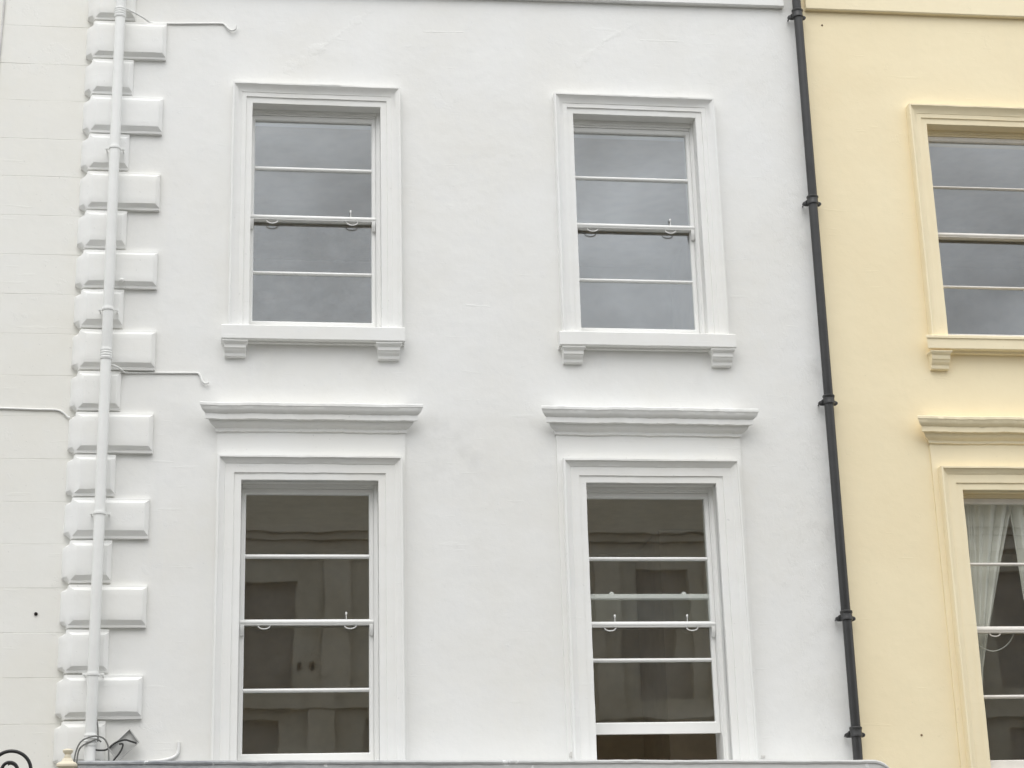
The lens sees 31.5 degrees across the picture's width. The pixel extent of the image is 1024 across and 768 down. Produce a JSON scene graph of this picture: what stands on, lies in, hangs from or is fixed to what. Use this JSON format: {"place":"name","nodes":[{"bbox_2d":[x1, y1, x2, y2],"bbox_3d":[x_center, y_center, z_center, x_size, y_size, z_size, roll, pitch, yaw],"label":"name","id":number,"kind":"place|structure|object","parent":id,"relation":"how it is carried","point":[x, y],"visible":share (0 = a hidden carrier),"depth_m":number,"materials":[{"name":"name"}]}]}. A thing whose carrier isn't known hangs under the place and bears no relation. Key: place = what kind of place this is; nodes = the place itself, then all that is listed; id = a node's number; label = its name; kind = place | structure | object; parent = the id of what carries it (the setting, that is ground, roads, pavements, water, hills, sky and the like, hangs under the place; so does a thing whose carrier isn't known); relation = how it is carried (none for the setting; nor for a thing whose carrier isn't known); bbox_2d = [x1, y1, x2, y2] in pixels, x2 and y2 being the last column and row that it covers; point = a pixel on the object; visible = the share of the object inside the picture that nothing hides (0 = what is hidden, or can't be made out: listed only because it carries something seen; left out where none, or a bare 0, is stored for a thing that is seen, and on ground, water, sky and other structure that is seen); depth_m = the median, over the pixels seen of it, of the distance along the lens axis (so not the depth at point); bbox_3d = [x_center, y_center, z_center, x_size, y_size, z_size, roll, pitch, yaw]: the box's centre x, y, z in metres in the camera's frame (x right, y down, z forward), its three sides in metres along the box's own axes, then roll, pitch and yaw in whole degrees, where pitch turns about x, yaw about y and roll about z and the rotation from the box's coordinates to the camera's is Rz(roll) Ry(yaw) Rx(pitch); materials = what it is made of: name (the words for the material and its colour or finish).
{"place":"outdoors","nodes":[
{"label":"outdoors","id":0,"kind":"place"},
{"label":"pavement","id":1,"kind":"structure","parent":0,"visible":0},
{"bbox_2d":[0,749,32,767],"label":"iron scroll","id":2,"kind":"object","parent":1,"relation":"on","point":[15,764],"visible":1,"depth_m":12.93,"materials":[{"name":"black paint"}]},
{"bbox_2d":[0,0,92,767],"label":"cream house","id":3,"kind":"structure","parent":1,"relation":"on","point":[44,62],"depth_m":14.48,"materials":[{"name":"paint"}]},
{"bbox_2d":[0,0,4,54],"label":"cable","id":4,"kind":"object","parent":3,"relation":"attached to","point":[2,25],"visible":1,"depth_m":15.21,"materials":[{"name":"white plastic"}]},
{"bbox_2d":[0,407,70,417],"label":"cable","id":5,"kind":"object","parent":3,"relation":"attached to","point":[43,409],"visible":1,"depth_m":14.29,"materials":[{"name":"white plastic"}]},
{"bbox_2d":[56,748,77,767],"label":"pier finial","id":6,"kind":"object","parent":1,"relation":"on","point":[67,761],"visible":1,"depth_m":12.93,"materials":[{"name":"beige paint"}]},
{"bbox_2d":[53,0,852,763],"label":"white house","id":7,"kind":"structure","parent":1,"relation":"on","point":[495,426],"depth_m":14.93,"materials":[{"name":"paint"}]},
{"bbox_2d":[82,0,125,760],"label":"drainpipe","id":8,"kind":"object","parent":7,"relation":"attached to","point":[99,512],"visible":1,"depth_m":14.14,"materials":[{"name":"white paint"}]},
{"bbox_2d":[76,739,101,764],"bbox_3d":[-3.104,2.727,13.301,0.179,0.246,0.031,4,-18,-17],"label":"cable","id":9,"kind":"object","parent":8,"relation":"attached to","point":[83,745],"visible":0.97,"depth_m":13.31,"materials":[{"name":"grey rubber"}]},
{"bbox_2d":[111,364,208,383],"bbox_3d":[-2.802,-0.069,14.395,0.785,0.142,0.083,2,-18,-13],"label":"cable","id":10,"kind":"object","parent":7,"relation":"attached to","point":[126,372],"visible":1,"depth_m":14.41,"materials":[{"name":"white plastic"}]},
{"bbox_2d":[156,742,179,760],"bbox_3d":[-2.672,2.760,13.543,0.381,0.170,0.024,1,-17,-8],"label":"conduit","id":11,"kind":"object","parent":7,"relation":"attached to","point":[175,755],"visible":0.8,"depth_m":13.55,"materials":[{"name":"white plastic"}]},
{"bbox_2d":[126,8,236,30],"bbox_3d":[-2.799,-3.068,15.327,0.942,0.153,0.079,2,-17,-11],"label":"cable","id":12,"kind":"object","parent":7,"relation":"attached to","point":[200,23],"visible":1,"depth_m":15.35,"materials":[{"name":"white plastic"}]},
{"bbox_2d":[200,401,422,760],"bbox_3d":[-1.573,1.605,14.164,1.759,2.975,0.499,1,-17,-8],"label":"window","id":13,"kind":"structure","parent":7,"relation":"in","point":[257,441],"depth_m":14.23,"materials":[{"name":"white paint"}]},
{"bbox_2d":[221,81,404,360],"bbox_3d":[-1.650,-1.313,15.091,1.470,2.414,0.443,1,-17,-8],"label":"window","id":14,"kind":"structure","parent":7,"relation":"in","point":[240,331],"depth_m":15.05,"materials":[{"name":"white paint"}]},
{"bbox_2d":[77,759,888,767],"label":"bay roof","id":15,"kind":"structure","parent":7,"relation":"attached to","point":[633,763],"depth_m":13.39,"materials":[{"name":"white paint"}]},
{"bbox_2d":[73,735,109,761],"bbox_3d":[-3.080,2.716,13.290,0.263,0.279,0.020,2,-17,-11],"label":"cable","id":16,"kind":"object","parent":15,"relation":"attached to","point":[90,737],"visible":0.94,"depth_m":13.31,"materials":[{"name":"grey rubber"}]},
{"bbox_2d":[109,729,139,760],"bbox_3d":[-2.882,2.682,13.464,0.226,0.243,0.032,1,-17,-8],"label":"floodlight","id":17,"kind":"object","parent":15,"relation":"on","point":[115,749],"visible":0.91,"depth_m":13.47,"materials":[{"name":"grey metal"}]},
{"bbox_2d":[96,739,136,750],"bbox_3d":[-2.933,2.669,13.404,0.315,0.091,0.025,3,-18,-14],"label":"cable","id":18,"kind":"object","parent":17,"relation":"on","point":[111,745],"visible":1,"depth_m":13.41,"materials":[{"name":"black rubber"}]},
{"bbox_2d":[113,743,123,760],"bbox_3d":[-2.919,2.749,13.378,0.101,0.202,0.028,4,-18,-18],"label":"cable","id":19,"kind":"object","parent":17,"relation":"hanging from","point":[118,754],"visible":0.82,"depth_m":13.39,"materials":[{"name":"black rubber"}]},
{"bbox_2d":[552,92,735,367],"bbox_3d":[1.070,-1.271,15.465,1.482,2.431,0.443,1,-17,-8],"label":"window","id":20,"kind":"structure","parent":7,"relation":"in","point":[573,339],"depth_m":15.43,"materials":[{"name":"white paint"}]},
{"bbox_2d":[541,406,760,759],"bbox_3d":[1.134,1.644,14.538,1.803,2.976,0.497,1,-17,-8],"label":"window","id":21,"kind":"structure","parent":7,"relation":"in","point":[614,444],"depth_m":14.59,"materials":[{"name":"white paint"}]},
{"bbox_2d":[787,0,864,759],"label":"drainpipe","id":22,"kind":"object","parent":7,"relation":"attached to","point":[855,733],"visible":1,"depth_m":15.01,"materials":[{"name":"black metal"}]},
{"bbox_2d":[801,0,1023,767],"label":"yellow house","id":23,"kind":"structure","parent":1,"relation":"on","point":[917,114],"depth_m":15.49,"materials":[{"name":"paint"}]},
{"bbox_2d":[906,103,1023,370],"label":"window","id":24,"kind":"structure","parent":23,"relation":"in","point":[942,344],"depth_m":15.85,"materials":[{"name":"yellow paint"}]},
{"bbox_2d":[918,415,1023,767],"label":"window","id":25,"kind":"structure","parent":23,"relation":"in","point":[968,453],"depth_m":14.93,"materials":[{"name":"yellow paint"}]},
{"bbox_2d":[964,505,1011,684],"bbox_3d":[4.049,1.940,15.058,0.515,2.120,0.098,1,-17,-8],"label":"curtain","id":26,"kind":"object","parent":23,"relation":"hanging from","point":[986,525],"visible":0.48,"depth_m":15.20,"materials":[{"name":"grey fabric"}]},
{"bbox_2d":[979,634,1013,651],"bbox_3d":[3.966,2.111,14.928,0.396,0.183,0.008,1,-17,-8],"label":"cord","id":27,"kind":"object","parent":23,"relation":"attached to","point":[999,649],"visible":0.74,"depth_m":14.91,"materials":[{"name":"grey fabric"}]},
{"bbox_2d":[1009,505,1023,599],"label":"curtain","id":28,"kind":"object","parent":23,"relation":"hanging from","point":[1017,515],"visible":0.81,"depth_m":15.29,"materials":[{"name":"grey fabric"}]}
]}

